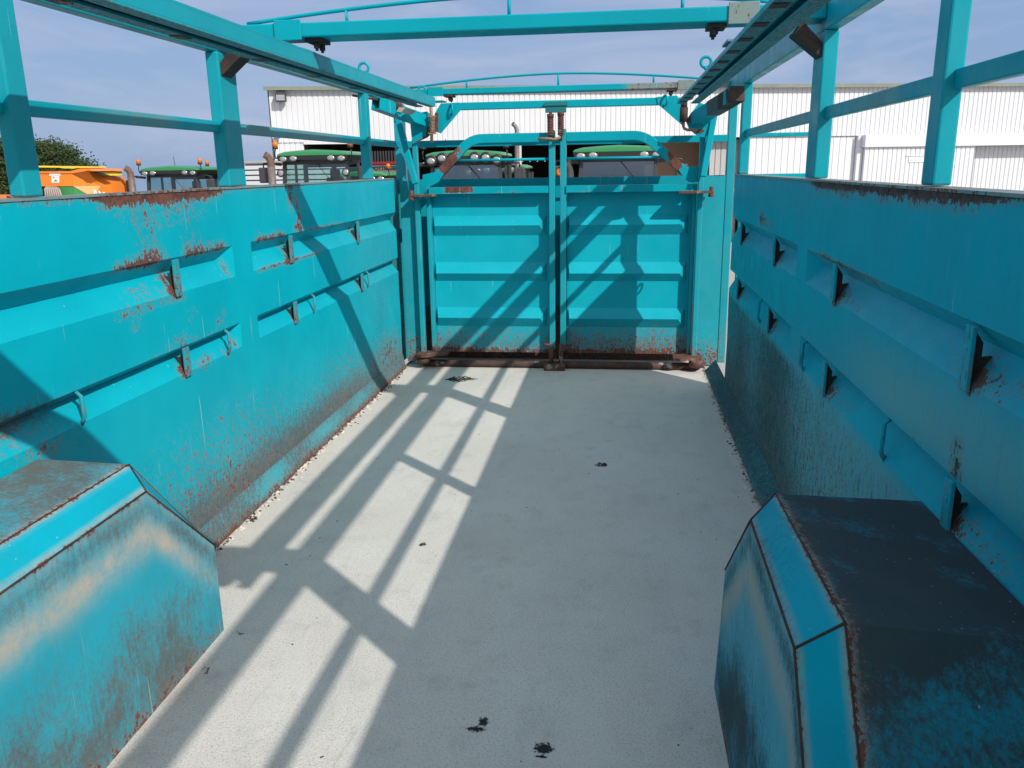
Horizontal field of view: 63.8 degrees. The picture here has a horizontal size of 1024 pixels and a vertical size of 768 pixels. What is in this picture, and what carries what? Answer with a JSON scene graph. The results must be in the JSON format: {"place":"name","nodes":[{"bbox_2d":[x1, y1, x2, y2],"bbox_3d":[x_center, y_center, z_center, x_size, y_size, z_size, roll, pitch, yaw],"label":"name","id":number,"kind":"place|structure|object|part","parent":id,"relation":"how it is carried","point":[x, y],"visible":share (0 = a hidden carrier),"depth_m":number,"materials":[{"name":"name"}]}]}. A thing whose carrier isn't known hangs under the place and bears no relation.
{"place":"outdoors","nodes":[
{"label":"outdoors","id":0,"kind":"place"},
{"bbox_2d":[0,195,17,197],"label":"seed drill","id":1,"kind":"object","parent":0,"point":[5,196],"visible":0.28,"depth_m":23.42,"materials":[{"name":"orange paint"}]},
{"bbox_2d":[372,151,407,172],"bbox_3d":[-3.924,-5.821,26.472,1.430,3.218,0.840,1,15,7],"label":"hay machine","id":2,"kind":"object","parent":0,"point":[379,166],"visible":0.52,"depth_m":25.81,"materials":[{"name":"red paint"}]},
{"bbox_2d":[0,0,1023,190],"label":"sky","id":3,"kind":"structure","parent":0,"point":[67,58],"materials":[{"name":"blue"}]},
{"bbox_2d":[404,219,737,376],"bbox_3d":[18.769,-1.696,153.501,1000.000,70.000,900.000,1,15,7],"label":"ground","id":4,"kind":"structure","parent":0,"point":[731,281],"depth_m":15.64,"materials":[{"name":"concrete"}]},
{"bbox_2d":[0,138,48,196],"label":"broadleaf tree","id":5,"kind":"object","parent":4,"relation":"on","point":[4,187],"visible":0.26,"depth_m":39.41,"materials":[{"name":"green plant"}]},
{"bbox_2d":[34,134,105,196],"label":"broadleaf tree","id":6,"kind":"object","parent":4,"relation":"on","point":[55,153],"visible":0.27,"depth_m":41.11,"materials":[{"name":"green plant"}]},
{"bbox_2d":[39,166,126,195],"bbox_3d":[-12.436,-4.935,24.213,3.314,2.924,2.244,1,15,7],"label":"seed hopper","id":7,"kind":"object","parent":4,"relation":"on","point":[88,179],"visible":0.29,"depth_m":23.17,"materials":[{"name":"orange paint"}]},
{"bbox_2d":[124,157,223,191],"bbox_3d":[-10.071,-5.159,24.531,2.760,3.124,4.808,1,15,7],"label":"tractor","id":8,"kind":"object","parent":4,"relation":"on","point":[209,174],"visible":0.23,"depth_m":24.28,"materials":[{"name":"green paint"}]},
{"bbox_2d":[205,161,245,186],"bbox_3d":[-9.460,-6.134,28.364,2.560,3.042,4.808,1,15,7],"label":"tractor","id":9,"kind":"object","parent":4,"relation":"on","point":[207,164],"visible":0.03,"depth_m":28.33,"materials":[{"name":"green paint"}]},
{"bbox_2d":[244,160,356,184],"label":"slatted outbuilding","id":10,"kind":"structure","parent":4,"relation":"on","point":[316,174],"depth_m":24.56,"materials":[{"name":"white metal"}]},
{"bbox_2d":[259,141,361,183],"bbox_3d":[-4.677,-4.097,19.733,2.680,3.341,4.808,1,15,7],"label":"tractor","id":11,"kind":"object","parent":4,"relation":"on","point":[332,159],"visible":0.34,"depth_m":19.45,"materials":[{"name":"green paint"}]},
{"bbox_2d":[340,164,396,179],"bbox_3d":[-4.374,-4.915,23.855,2.560,2.820,4.808,1,15,7],"label":"tractor","id":12,"kind":"object","parent":4,"relation":"on","point":[376,175],"visible":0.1,"depth_m":23.53,"materials":[{"name":"green paint"}]},
{"bbox_2d":[407,139,524,180],"bbox_3d":[-1.044,-3.869,18.695,2.720,3.317,4.808,1,15,7],"label":"tractor","id":13,"kind":"object","parent":4,"relation":"on","point":[470,170],"visible":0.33,"depth_m":18.52,"materials":[{"name":"green paint"}]},
{"bbox_2d":[0,0,1023,767],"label":"livestock trailer","id":14,"kind":"object","parent":4,"relation":"on","point":[192,380],"visible":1,"depth_m":2.98,"materials":[{"name":"metal"}]},
{"bbox_2d":[445,376,475,381],"bbox_3d":[-0.395,-0.045,6.343,0.209,0.028,0.158,9,17,32],"label":"twig clump","id":15,"kind":"object","parent":14,"relation":"on","point":[460,379],"visible":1,"depth_m":6.34,"materials":[{"name":"black plant"}]},
{"bbox_2d":[214,388,738,761],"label":"floor crumbs","id":16,"kind":"object","parent":14,"relation":"attached to","point":[472,553],"visible":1,"depth_m":3.94,"materials":[{"name":"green plant"}]},
{"bbox_2d":[215,370,760,556],"bbox_3d":[0.076,0.384,4.715,2.416,0.010,3.810,1,15,7],"label":"edge grit","id":17,"kind":"object","parent":14,"relation":"on","point":[258,513],"visible":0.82,"depth_m":4.52,"materials":[{"name":"beige plant"}]},
{"bbox_3d":[2.093,-1.098,6.647,0.682,1.795,0.230,1,15,7],"label":"side door","id":18,"kind":"part","parent":14,"relation":"part of","materials":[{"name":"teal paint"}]},
{"bbox_2d":[502,122,533,177],"bbox_3d":[-0.424,-4.986,21.968,2.560,3.794,4.808,1,15,7],"label":"tractor","id":19,"kind":"object","parent":4,"relation":"on","point":[528,174],"visible":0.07,"depth_m":21.63,"materials":[{"name":"green paint"}]},
{"bbox_2d":[518,126,521,163],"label":"bay column","id":20,"kind":"structure","parent":4,"relation":"on","point":[520,150],"depth_m":26.57,"materials":[{"name":"white metal"}]},
{"bbox_2d":[555,145,687,176],"bbox_3d":[2.208,-3.415,17.246,2.800,3.074,4.808,1,15,7],"label":"tractor","id":21,"kind":"object","parent":4,"relation":"on","point":[615,167],"visible":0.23,"depth_m":17.05,"materials":[{"name":"green paint"}]},
{"bbox_2d":[263,83,1023,241],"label":"machinery shed","id":22,"kind":"structure","parent":4,"relation":"on","point":[885,144],"depth_m":28.10,"materials":[{"name":"white metal"}]},
{"bbox_2d":[861,146,975,186],"bbox_3d":[14.103,-6.676,28.776,4.049,3.115,0.148,-3,15,-6],"label":"sliding door","id":23,"kind":"structure","parent":22,"relation":"in","point":[879,164],"depth_m":28.44,"materials":[{"name":"white metal"}]},
{"bbox_2d":[971,145,1023,190],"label":"sliding door","id":24,"kind":"structure","parent":22,"relation":"in","point":[994,167],"depth_m":29.28,"materials":[{"name":"white metal"}]}
]}

